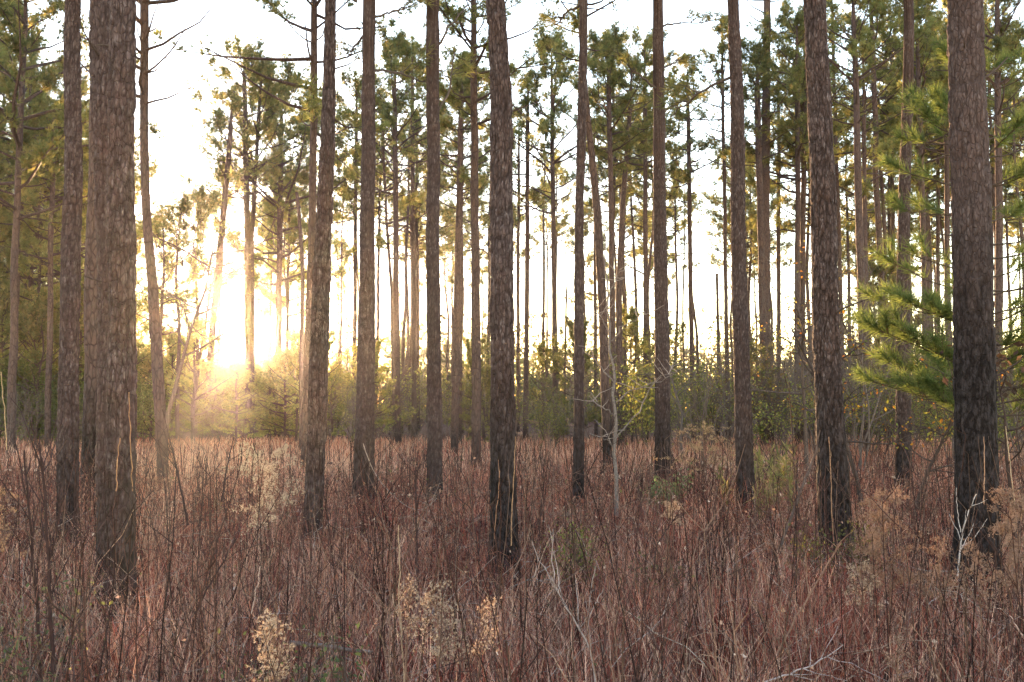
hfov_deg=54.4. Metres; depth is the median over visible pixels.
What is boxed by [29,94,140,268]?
pine tree
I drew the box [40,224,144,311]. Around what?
pine tree
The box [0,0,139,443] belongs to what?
pine tree
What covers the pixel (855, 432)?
bare shrub
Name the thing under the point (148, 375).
young pine tree
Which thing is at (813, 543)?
leafy plant
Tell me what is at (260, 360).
woods
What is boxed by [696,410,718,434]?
young pine tree
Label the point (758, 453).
cane plant
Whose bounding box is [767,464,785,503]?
cane plant
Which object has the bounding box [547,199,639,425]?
pine tree
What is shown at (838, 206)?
pine tree
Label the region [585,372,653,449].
leafy shrub
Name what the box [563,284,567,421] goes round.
pine tree
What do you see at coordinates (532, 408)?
bare shrub
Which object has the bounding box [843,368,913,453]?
leafy shrub
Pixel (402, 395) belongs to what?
bare shrub
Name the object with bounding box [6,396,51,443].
bare shrub
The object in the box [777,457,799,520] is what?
cane plant
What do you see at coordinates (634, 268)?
pine tree
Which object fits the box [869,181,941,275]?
pine tree
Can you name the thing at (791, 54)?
pine tree
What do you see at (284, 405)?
young pine tree
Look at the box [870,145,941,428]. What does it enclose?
pine tree
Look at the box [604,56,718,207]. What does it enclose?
pine tree
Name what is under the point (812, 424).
bare shrub
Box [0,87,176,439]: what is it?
pine tree
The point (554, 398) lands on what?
bare shrub
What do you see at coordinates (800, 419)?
young pine tree
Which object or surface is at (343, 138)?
pine tree
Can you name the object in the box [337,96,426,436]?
pine tree
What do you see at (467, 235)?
pine tree
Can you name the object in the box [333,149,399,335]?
pine tree
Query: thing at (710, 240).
pine tree
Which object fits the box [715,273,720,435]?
pine tree
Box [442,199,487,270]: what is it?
pine tree
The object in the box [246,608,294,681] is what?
goldenrod plant
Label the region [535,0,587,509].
pine tree
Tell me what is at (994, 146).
pine tree
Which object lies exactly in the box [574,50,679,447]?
pine tree
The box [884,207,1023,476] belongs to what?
bare shrub
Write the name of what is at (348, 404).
bare shrub
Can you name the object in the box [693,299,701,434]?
pine tree
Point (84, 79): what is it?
pine tree
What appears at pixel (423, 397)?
bare shrub
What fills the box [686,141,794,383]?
pine tree
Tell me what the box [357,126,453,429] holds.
pine tree
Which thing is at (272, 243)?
pine tree
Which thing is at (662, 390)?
pine tree
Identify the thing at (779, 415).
leafy shrub
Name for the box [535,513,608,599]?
broom plant
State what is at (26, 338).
young pine tree
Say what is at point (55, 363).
young pine tree
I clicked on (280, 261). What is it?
pine tree
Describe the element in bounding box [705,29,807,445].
pine tree
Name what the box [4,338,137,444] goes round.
evergreen shrub
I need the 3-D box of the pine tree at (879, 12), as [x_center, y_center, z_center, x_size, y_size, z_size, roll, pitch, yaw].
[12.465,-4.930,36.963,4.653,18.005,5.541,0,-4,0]
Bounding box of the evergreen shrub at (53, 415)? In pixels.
[16,367,83,442]
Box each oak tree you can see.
[137,203,304,430]
[138,196,275,441]
[609,307,733,459]
[706,233,891,469]
[753,253,953,509]
[882,342,1020,522]
[918,328,1023,566]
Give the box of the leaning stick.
[517,471,582,496]
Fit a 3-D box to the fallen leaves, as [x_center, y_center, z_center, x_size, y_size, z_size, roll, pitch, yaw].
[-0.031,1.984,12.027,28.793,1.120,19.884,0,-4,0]
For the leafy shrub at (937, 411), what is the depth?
33.44 m
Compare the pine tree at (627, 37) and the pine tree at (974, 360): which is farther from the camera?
the pine tree at (627, 37)
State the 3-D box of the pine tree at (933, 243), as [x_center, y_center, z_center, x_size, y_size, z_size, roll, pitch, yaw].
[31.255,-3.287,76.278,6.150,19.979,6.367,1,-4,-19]
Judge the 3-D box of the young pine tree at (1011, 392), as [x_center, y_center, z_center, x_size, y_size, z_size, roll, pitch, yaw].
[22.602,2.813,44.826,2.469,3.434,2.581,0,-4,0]
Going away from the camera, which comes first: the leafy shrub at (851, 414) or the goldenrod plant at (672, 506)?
the goldenrod plant at (672, 506)
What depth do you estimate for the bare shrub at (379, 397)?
44.56 m
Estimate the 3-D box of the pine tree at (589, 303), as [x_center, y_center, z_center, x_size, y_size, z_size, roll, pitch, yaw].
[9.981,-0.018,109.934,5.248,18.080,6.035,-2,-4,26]
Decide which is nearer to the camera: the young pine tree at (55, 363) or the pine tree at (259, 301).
the young pine tree at (55, 363)
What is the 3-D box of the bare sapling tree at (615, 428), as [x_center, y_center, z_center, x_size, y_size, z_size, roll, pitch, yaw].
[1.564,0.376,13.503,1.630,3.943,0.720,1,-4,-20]
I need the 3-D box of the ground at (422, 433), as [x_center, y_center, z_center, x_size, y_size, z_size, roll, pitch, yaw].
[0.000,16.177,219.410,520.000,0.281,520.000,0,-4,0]
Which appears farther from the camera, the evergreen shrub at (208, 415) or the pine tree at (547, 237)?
the pine tree at (547, 237)
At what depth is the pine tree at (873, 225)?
90.41 m
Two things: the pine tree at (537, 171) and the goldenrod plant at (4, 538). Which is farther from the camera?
the pine tree at (537, 171)
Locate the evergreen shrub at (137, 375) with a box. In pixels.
[79,358,169,397]
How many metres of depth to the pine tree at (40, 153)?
31.27 m
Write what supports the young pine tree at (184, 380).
on the ground at (422, 433)
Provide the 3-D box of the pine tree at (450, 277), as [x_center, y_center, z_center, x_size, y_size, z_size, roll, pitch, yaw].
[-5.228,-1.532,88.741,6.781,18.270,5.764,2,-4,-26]
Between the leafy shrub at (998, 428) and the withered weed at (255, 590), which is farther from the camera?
the leafy shrub at (998, 428)
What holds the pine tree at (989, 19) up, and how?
on the ground at (422, 433)
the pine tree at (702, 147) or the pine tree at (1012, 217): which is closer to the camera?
the pine tree at (702, 147)
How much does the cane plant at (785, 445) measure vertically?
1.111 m
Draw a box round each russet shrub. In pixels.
[699,334,787,431]
[751,358,813,451]
[854,361,932,440]
[869,299,1008,425]
[911,377,950,442]
[998,373,1023,450]
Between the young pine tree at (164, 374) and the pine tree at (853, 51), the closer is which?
the pine tree at (853, 51)
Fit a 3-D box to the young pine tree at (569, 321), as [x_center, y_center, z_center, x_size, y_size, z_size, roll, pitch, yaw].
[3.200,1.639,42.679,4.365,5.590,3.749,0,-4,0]
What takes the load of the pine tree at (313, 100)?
on the ground at (422, 433)
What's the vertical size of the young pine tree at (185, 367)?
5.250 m
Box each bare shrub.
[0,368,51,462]
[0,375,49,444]
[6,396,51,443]
[37,382,82,450]
[42,399,56,447]
[281,372,352,425]
[288,340,385,446]
[329,355,396,449]
[332,350,409,437]
[336,377,391,432]
[342,340,488,448]
[375,343,447,442]
[390,342,539,447]
[401,359,446,439]
[442,385,546,440]
[443,372,487,436]
[514,369,567,441]
[516,345,636,447]
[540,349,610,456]
[542,359,599,433]
[561,361,629,438]
[616,283,734,466]
[637,274,881,449]
[640,379,727,466]
[648,363,714,449]
[688,332,733,436]
[711,359,763,430]
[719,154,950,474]
[721,253,871,447]
[723,298,895,451]
[730,340,793,431]
[731,355,795,446]
[748,300,862,439]
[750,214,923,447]
[754,261,933,457]
[762,276,919,452]
[767,369,808,442]
[780,347,887,440]
[790,293,946,437]
[802,222,952,459]
[842,270,1019,418]
[842,279,940,445]
[853,298,951,420]
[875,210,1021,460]
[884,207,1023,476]
[889,251,1023,433]
[913,275,1023,446]
[998,375,1023,466]
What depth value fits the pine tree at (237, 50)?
48.48 m
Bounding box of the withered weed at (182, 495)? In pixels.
[150,390,188,525]
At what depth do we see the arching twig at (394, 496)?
9.42 m
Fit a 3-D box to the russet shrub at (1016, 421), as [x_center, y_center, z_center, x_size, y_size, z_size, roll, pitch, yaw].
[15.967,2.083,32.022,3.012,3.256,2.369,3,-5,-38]
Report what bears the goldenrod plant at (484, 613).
on the ground at (422, 433)
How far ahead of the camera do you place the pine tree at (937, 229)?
54.42 m
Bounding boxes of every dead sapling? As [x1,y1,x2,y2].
[0,429,43,680]
[11,398,90,672]
[532,527,602,681]
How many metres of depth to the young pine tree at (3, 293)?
40.79 m
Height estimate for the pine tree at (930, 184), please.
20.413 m
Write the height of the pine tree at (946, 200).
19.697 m
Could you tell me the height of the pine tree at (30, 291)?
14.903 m
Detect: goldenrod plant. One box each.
[0,487,26,654]
[219,441,272,518]
[229,441,305,605]
[235,466,279,579]
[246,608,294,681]
[392,574,427,681]
[395,573,468,681]
[444,597,507,679]
[653,421,734,489]
[660,500,683,591]
[842,559,883,680]
[845,487,935,679]
[881,625,924,681]
[919,535,977,680]
[938,537,1011,681]
[971,485,1023,672]
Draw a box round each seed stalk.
[1,372,6,449]
[116,438,120,490]
[128,392,132,490]
[494,460,499,538]
[511,437,515,545]
[829,442,834,544]
[983,437,984,502]
[1005,426,1014,500]
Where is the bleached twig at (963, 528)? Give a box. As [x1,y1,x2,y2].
[949,488,986,574]
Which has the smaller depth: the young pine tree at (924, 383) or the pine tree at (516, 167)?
the young pine tree at (924, 383)
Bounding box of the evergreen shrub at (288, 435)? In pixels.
[260,367,298,437]
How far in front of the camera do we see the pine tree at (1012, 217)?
85.33 m
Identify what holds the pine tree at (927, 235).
on the ground at (422, 433)
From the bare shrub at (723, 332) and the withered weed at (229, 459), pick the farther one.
the bare shrub at (723, 332)
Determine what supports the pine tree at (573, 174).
on the ground at (422, 433)
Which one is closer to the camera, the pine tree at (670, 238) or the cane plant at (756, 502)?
the cane plant at (756, 502)
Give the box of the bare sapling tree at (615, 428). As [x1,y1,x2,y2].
[576,225,683,515]
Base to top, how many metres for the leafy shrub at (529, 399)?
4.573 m
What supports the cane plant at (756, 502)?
on the ground at (422, 433)
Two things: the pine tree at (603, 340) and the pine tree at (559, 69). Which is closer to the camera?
the pine tree at (603, 340)
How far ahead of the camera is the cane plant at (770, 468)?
16.14 m
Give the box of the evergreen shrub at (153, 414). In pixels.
[137,366,188,438]
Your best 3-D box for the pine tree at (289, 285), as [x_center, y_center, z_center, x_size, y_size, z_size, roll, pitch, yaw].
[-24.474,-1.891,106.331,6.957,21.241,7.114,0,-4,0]
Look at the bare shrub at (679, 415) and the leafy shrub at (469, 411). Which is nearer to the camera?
the bare shrub at (679, 415)
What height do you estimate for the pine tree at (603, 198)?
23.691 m
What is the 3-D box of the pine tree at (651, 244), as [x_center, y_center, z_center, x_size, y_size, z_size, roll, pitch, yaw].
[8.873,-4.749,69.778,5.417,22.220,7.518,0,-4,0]
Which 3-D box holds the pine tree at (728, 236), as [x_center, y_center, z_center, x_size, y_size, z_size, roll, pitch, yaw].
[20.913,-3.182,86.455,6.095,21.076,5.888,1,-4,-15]
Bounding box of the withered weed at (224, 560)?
[194,502,261,614]
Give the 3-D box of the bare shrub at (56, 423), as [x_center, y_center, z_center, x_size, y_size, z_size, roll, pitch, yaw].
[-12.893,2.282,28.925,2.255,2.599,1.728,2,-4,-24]
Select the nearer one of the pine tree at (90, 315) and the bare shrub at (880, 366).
the pine tree at (90, 315)
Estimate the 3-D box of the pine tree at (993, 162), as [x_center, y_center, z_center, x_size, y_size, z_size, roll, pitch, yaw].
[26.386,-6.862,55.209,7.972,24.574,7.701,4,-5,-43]
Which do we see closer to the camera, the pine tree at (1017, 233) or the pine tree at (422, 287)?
the pine tree at (1017, 233)
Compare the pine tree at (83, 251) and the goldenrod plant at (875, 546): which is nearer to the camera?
the goldenrod plant at (875, 546)
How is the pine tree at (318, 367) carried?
on the ground at (422, 433)
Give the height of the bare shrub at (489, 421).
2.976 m
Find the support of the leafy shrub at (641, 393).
on the ground at (422, 433)
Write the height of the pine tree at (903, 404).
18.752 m
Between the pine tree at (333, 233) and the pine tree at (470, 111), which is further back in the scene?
the pine tree at (333, 233)
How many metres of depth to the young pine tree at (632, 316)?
40.97 m
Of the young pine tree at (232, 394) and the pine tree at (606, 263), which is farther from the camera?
the pine tree at (606, 263)
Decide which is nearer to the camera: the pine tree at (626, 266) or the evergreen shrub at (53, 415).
the evergreen shrub at (53, 415)
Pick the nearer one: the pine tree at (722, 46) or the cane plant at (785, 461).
the cane plant at (785, 461)
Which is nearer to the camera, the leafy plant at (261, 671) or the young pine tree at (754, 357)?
the leafy plant at (261, 671)
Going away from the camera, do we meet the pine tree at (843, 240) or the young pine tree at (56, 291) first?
the young pine tree at (56, 291)
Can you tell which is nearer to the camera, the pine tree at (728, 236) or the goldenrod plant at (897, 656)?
the goldenrod plant at (897, 656)
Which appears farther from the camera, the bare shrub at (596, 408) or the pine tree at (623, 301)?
the pine tree at (623, 301)
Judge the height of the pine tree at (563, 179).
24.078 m
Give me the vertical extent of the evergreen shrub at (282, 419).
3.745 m
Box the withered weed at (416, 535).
[414,464,422,603]
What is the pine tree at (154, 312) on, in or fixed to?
on the ground at (422, 433)
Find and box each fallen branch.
[289,636,371,672]
[491,546,550,596]
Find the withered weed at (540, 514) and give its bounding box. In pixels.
[528,473,554,586]
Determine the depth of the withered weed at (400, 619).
4.33 m
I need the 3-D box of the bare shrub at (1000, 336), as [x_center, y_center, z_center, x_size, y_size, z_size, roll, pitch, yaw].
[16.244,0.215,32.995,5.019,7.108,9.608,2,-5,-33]
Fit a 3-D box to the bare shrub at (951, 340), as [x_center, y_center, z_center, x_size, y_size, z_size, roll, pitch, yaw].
[14.105,0.602,31.930,8.187,6.180,4.464,0,-4,0]
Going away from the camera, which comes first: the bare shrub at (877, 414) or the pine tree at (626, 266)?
the bare shrub at (877, 414)
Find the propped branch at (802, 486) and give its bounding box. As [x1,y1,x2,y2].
[777,430,820,551]
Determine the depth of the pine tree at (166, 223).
36.19 m
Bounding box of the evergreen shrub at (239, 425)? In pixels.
[212,400,243,435]
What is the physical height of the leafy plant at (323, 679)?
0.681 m
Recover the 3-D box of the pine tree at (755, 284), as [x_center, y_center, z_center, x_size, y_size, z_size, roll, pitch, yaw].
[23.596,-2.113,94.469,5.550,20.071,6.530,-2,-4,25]
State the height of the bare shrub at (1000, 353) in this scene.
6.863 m
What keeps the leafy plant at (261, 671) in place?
on the ground at (422, 433)
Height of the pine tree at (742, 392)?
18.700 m
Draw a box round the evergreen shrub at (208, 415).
[169,373,247,440]
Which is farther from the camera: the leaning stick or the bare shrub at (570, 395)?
the bare shrub at (570, 395)
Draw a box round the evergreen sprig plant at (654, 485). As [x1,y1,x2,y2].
[639,461,695,511]
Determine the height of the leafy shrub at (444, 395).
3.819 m
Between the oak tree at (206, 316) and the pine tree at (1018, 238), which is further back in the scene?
the pine tree at (1018, 238)
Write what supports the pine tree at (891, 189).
on the ground at (422, 433)
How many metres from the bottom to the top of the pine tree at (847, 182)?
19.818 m
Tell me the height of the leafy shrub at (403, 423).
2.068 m
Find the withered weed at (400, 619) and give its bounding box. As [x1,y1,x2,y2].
[392,525,404,681]
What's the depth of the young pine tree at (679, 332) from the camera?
43.87 m
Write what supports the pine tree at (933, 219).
on the ground at (422, 433)
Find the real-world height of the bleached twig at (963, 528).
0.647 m
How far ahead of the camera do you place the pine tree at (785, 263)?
81.43 m
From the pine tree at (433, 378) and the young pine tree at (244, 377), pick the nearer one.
the pine tree at (433, 378)
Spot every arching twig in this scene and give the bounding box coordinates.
[363,443,438,526]
[764,626,886,681]
[994,607,1022,635]
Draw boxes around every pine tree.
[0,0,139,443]
[0,0,167,457]
[0,46,63,244]
[0,49,87,273]
[0,86,88,448]
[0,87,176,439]
[0,119,188,436]
[0,186,81,352]
[0,252,55,353]
[0,278,58,436]
[0,284,35,412]
[0,296,83,446]
[0,301,58,441]
[1,123,87,367]
[19,279,173,431]
[20,314,140,435]
[25,41,138,206]
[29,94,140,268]
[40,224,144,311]
[47,0,222,481]
[53,0,82,552]
[80,100,98,495]
[81,0,109,616]
[97,0,141,632]
[136,186,233,444]
[136,218,201,449]
[136,291,170,378]
[137,324,231,440]
[137,348,174,438]
[137,349,191,441]
[138,312,250,444]
[138,335,222,437]
[138,337,188,428]
[145,357,202,432]
[149,0,397,468]
[152,182,237,439]
[165,166,256,433]
[175,29,307,439]
[179,361,241,441]
[181,360,233,438]
[187,43,320,433]
[187,361,273,442]
[188,86,276,441]
[198,359,256,437]
[200,358,259,436]
[205,50,387,437]
[214,363,267,437]
[218,364,264,431]
[223,199,305,393]
[224,161,358,321]
[227,344,330,443]
[230,114,318,432]
[231,360,294,441]
[240,359,298,438]
[241,194,275,357]
[248,324,353,441]
[260,236,305,328]
[272,329,352,428]
[286,77,360,196]
[290,229,352,306]
[292,62,410,435]
[295,192,304,453]
[295,370,355,436]
[301,0,358,548]
[316,148,360,427]
[327,356,356,430]
[330,233,382,398]
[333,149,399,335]
[336,0,446,511]
[336,92,441,441]
[336,336,420,440]
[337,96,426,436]
[338,19,469,446]
[350,44,425,432]
[354,31,465,440]
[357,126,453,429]
[374,104,470,430]
[374,189,454,425]
[378,378,401,434]
[382,171,470,273]
[384,157,470,427]
[384,223,443,392]
[385,0,578,466]
[389,48,489,453]
[401,58,530,445]
[407,65,515,432]
[419,219,454,290]
[420,233,487,396]
[426,0,485,507]
[439,202,485,422]
[440,148,514,263]
[441,185,488,387]
[441,332,490,433]
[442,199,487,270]
[446,145,540,428]
[459,363,516,447]
[463,68,559,440]
[464,248,487,407]
[477,18,640,440]
[480,106,559,431]
[486,0,524,599]
[513,200,547,295]
[516,118,575,426]
[519,337,573,436]
[520,178,574,422]
[521,147,602,262]
[522,0,630,474]
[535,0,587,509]
[537,20,652,402]
[537,313,634,435]
[537,384,572,422]
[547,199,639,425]
[551,20,675,444]
[559,98,635,438]
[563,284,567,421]
[573,113,652,242]
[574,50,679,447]
[584,141,666,432]
[585,263,629,419]
[586,22,708,439]
[586,258,630,328]
[587,298,686,445]
[595,103,671,430]
[596,0,727,483]
[600,177,650,350]
[602,178,650,425]
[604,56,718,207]
[604,102,652,429]
[605,121,673,392]
[616,207,682,300]
[625,231,650,296]
[627,168,716,387]
[627,319,699,430]
[630,200,700,272]
[631,234,707,321]
[633,146,715,427]
[650,52,729,438]
[656,0,759,525]
[666,12,752,441]
[685,209,749,423]
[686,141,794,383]
[692,148,785,247]
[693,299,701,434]
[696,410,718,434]
[699,155,756,231]
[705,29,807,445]
[708,0,885,443]
[709,66,890,433]
[709,190,789,285]
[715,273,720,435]
[726,53,793,434]
[732,341,801,448]
[739,0,792,444]
[744,12,881,442]
[746,177,794,425]
[748,224,790,421]
[753,107,854,434]
[770,111,853,219]
[783,0,943,455]
[784,197,853,280]
[788,0,928,449]
[796,384,815,438]
[802,0,861,436]
[803,0,867,574]
[804,251,950,442]
[805,31,929,451]
[805,158,913,278]
[807,115,889,426]
[827,0,988,439]
[836,0,1018,437]
[837,214,874,308]
[840,33,935,397]
[840,176,896,419]
[841,121,914,301]
[842,27,1023,418]
[842,200,919,417]
[848,141,941,269]
[850,103,895,236]
[852,300,921,394]
[868,22,1005,435]
[869,60,950,434]
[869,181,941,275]
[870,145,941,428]
[876,174,951,270]
[878,0,1023,162]
[878,10,1016,441]
[885,129,952,429]
[890,152,1008,373]
[892,52,933,327]
[893,0,913,493]
[911,205,951,334]
[913,27,943,435]
[915,0,1023,451]
[932,3,1023,306]
[945,0,1013,610]
[949,99,1023,432]
[950,146,1023,250]
[985,23,1023,287]
[988,25,1023,360]
[1003,95,1022,219]
[1003,147,1023,237]
[1003,184,1023,236]
[1004,102,1023,229]
[1005,368,1023,434]
[1008,191,1021,333]
[1010,90,1023,191]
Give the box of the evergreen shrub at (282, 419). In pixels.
[252,375,298,437]
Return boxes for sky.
[0,0,1023,394]
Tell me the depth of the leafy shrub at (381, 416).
47.90 m
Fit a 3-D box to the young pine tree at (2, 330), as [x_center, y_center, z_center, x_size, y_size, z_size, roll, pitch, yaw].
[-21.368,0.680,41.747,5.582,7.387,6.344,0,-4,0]
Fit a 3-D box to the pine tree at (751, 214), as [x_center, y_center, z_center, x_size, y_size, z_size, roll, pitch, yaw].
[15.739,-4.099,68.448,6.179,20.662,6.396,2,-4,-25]
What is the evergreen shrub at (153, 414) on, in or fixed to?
on the ground at (422, 433)
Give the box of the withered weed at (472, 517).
[445,455,481,586]
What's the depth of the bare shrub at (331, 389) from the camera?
34.78 m
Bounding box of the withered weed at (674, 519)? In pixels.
[647,486,694,579]
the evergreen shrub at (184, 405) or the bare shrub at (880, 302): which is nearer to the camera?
the bare shrub at (880, 302)
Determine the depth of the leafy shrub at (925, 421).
29.81 m
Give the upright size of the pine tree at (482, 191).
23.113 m
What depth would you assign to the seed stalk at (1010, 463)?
6.96 m
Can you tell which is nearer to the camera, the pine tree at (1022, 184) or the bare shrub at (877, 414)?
the bare shrub at (877, 414)
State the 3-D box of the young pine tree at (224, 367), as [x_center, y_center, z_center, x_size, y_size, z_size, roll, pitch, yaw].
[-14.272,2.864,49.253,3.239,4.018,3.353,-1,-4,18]
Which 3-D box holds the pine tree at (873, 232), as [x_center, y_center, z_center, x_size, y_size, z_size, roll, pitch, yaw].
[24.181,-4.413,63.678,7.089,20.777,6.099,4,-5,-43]
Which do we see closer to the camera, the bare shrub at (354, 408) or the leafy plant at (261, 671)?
the leafy plant at (261, 671)
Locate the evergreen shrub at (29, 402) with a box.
[3,341,57,443]
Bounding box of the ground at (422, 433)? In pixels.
[0,417,1023,681]
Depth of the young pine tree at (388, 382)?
56.58 m
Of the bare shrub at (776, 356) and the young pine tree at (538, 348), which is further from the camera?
the young pine tree at (538, 348)
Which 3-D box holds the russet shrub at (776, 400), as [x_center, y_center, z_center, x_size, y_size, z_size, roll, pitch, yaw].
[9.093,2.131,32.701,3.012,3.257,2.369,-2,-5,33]
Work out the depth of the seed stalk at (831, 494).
9.02 m
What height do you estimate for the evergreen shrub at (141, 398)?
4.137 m
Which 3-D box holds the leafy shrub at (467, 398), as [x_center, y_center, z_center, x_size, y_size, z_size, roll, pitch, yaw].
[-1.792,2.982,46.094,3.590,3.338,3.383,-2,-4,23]
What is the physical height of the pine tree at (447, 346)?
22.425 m
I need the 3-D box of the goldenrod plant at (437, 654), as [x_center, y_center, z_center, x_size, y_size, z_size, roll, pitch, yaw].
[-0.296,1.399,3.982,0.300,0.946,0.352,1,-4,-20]
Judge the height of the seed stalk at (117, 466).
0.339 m
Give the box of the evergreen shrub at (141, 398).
[79,363,182,445]
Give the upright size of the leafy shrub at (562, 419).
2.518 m
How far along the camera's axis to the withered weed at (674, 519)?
6.72 m
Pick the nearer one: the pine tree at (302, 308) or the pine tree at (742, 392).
the pine tree at (742, 392)
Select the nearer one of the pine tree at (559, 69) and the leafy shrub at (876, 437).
the leafy shrub at (876, 437)
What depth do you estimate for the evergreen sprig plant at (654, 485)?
15.34 m
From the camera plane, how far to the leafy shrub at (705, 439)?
39.26 m
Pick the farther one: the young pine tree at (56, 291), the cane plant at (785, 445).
the young pine tree at (56, 291)
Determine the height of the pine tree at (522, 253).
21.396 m
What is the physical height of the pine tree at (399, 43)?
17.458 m
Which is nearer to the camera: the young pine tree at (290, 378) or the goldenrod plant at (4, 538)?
the goldenrod plant at (4, 538)
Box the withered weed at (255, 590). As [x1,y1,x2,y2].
[251,567,259,613]
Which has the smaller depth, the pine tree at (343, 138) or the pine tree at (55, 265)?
the pine tree at (55, 265)
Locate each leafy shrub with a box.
[374,399,391,438]
[380,359,448,433]
[391,401,411,438]
[423,367,469,432]
[442,393,489,435]
[444,369,488,435]
[484,357,550,435]
[516,397,573,452]
[519,389,573,446]
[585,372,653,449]
[587,345,709,451]
[624,375,676,445]
[629,370,691,448]
[636,353,732,442]
[671,335,774,444]
[681,378,721,445]
[708,376,756,436]
[711,357,814,459]
[770,358,850,442]
[794,369,887,447]
[807,348,920,457]
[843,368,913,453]
[881,395,950,454]
[886,389,946,453]
[911,361,1005,441]
[914,398,1023,449]
[928,377,1023,459]
[997,394,1023,448]
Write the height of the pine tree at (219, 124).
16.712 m
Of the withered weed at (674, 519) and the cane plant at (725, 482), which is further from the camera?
the cane plant at (725, 482)
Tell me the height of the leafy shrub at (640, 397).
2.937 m
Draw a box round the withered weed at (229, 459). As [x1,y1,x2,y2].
[221,437,246,501]
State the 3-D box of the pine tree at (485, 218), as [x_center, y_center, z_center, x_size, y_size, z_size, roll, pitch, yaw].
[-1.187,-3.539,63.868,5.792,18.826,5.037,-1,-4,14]
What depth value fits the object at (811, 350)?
28.72 m
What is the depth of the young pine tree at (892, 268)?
36.15 m
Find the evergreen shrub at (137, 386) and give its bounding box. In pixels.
[80,353,168,423]
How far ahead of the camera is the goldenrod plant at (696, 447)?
14.93 m
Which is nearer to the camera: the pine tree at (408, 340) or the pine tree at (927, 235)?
the pine tree at (927, 235)
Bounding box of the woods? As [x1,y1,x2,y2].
[2,253,1020,421]
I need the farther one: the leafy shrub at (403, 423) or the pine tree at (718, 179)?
the pine tree at (718, 179)
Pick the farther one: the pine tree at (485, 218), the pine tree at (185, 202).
the pine tree at (485, 218)
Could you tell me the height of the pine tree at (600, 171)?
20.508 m
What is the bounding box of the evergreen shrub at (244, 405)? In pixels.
[214,376,279,437]
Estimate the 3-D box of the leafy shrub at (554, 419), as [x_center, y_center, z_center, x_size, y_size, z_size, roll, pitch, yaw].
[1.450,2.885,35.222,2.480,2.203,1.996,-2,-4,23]
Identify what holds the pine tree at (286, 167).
on the ground at (422, 433)
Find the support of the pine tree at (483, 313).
on the ground at (422, 433)
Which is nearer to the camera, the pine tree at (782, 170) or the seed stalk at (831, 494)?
the seed stalk at (831, 494)
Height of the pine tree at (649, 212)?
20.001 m
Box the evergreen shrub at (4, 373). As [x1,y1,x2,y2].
[0,336,80,443]
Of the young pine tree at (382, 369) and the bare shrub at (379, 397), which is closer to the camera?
the young pine tree at (382, 369)
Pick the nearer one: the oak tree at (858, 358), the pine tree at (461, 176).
the oak tree at (858, 358)
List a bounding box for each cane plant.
[706,460,725,497]
[717,474,735,510]
[743,478,766,525]
[753,448,768,489]
[759,488,775,511]
[761,470,778,484]
[762,458,778,482]
[763,482,780,503]
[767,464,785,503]
[772,441,788,490]
[775,455,795,502]
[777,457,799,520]
[778,439,791,482]
[779,447,805,516]
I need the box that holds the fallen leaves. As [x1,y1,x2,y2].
[0,457,1022,681]
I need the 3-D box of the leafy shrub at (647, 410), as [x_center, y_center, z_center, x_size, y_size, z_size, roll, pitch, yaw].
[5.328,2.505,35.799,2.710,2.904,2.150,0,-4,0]
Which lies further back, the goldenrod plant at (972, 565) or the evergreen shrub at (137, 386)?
the evergreen shrub at (137, 386)
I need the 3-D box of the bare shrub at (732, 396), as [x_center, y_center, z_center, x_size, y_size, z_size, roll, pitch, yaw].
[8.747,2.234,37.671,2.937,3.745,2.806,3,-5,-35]
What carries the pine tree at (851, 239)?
on the ground at (422, 433)
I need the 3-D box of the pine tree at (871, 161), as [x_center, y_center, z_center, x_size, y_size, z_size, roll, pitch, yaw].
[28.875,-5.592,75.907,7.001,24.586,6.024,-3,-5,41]
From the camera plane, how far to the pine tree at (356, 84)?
55.30 m
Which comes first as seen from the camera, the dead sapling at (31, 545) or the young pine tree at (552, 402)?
the dead sapling at (31, 545)
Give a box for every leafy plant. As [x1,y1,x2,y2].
[0,565,111,681]
[204,617,370,681]
[292,616,380,681]
[618,551,698,623]
[782,519,852,591]
[817,511,895,581]
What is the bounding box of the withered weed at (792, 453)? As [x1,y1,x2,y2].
[776,353,798,518]
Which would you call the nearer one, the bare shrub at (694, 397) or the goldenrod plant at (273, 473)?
the goldenrod plant at (273, 473)
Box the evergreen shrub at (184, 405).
[166,370,204,437]
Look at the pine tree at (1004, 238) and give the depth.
85.46 m
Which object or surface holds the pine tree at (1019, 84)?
on the ground at (422, 433)
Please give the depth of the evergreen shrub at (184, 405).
48.43 m
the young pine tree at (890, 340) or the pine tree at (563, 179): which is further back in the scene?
the pine tree at (563, 179)
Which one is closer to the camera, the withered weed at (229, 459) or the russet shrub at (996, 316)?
the withered weed at (229, 459)
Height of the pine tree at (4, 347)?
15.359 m
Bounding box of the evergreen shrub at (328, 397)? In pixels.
[255,366,352,428]

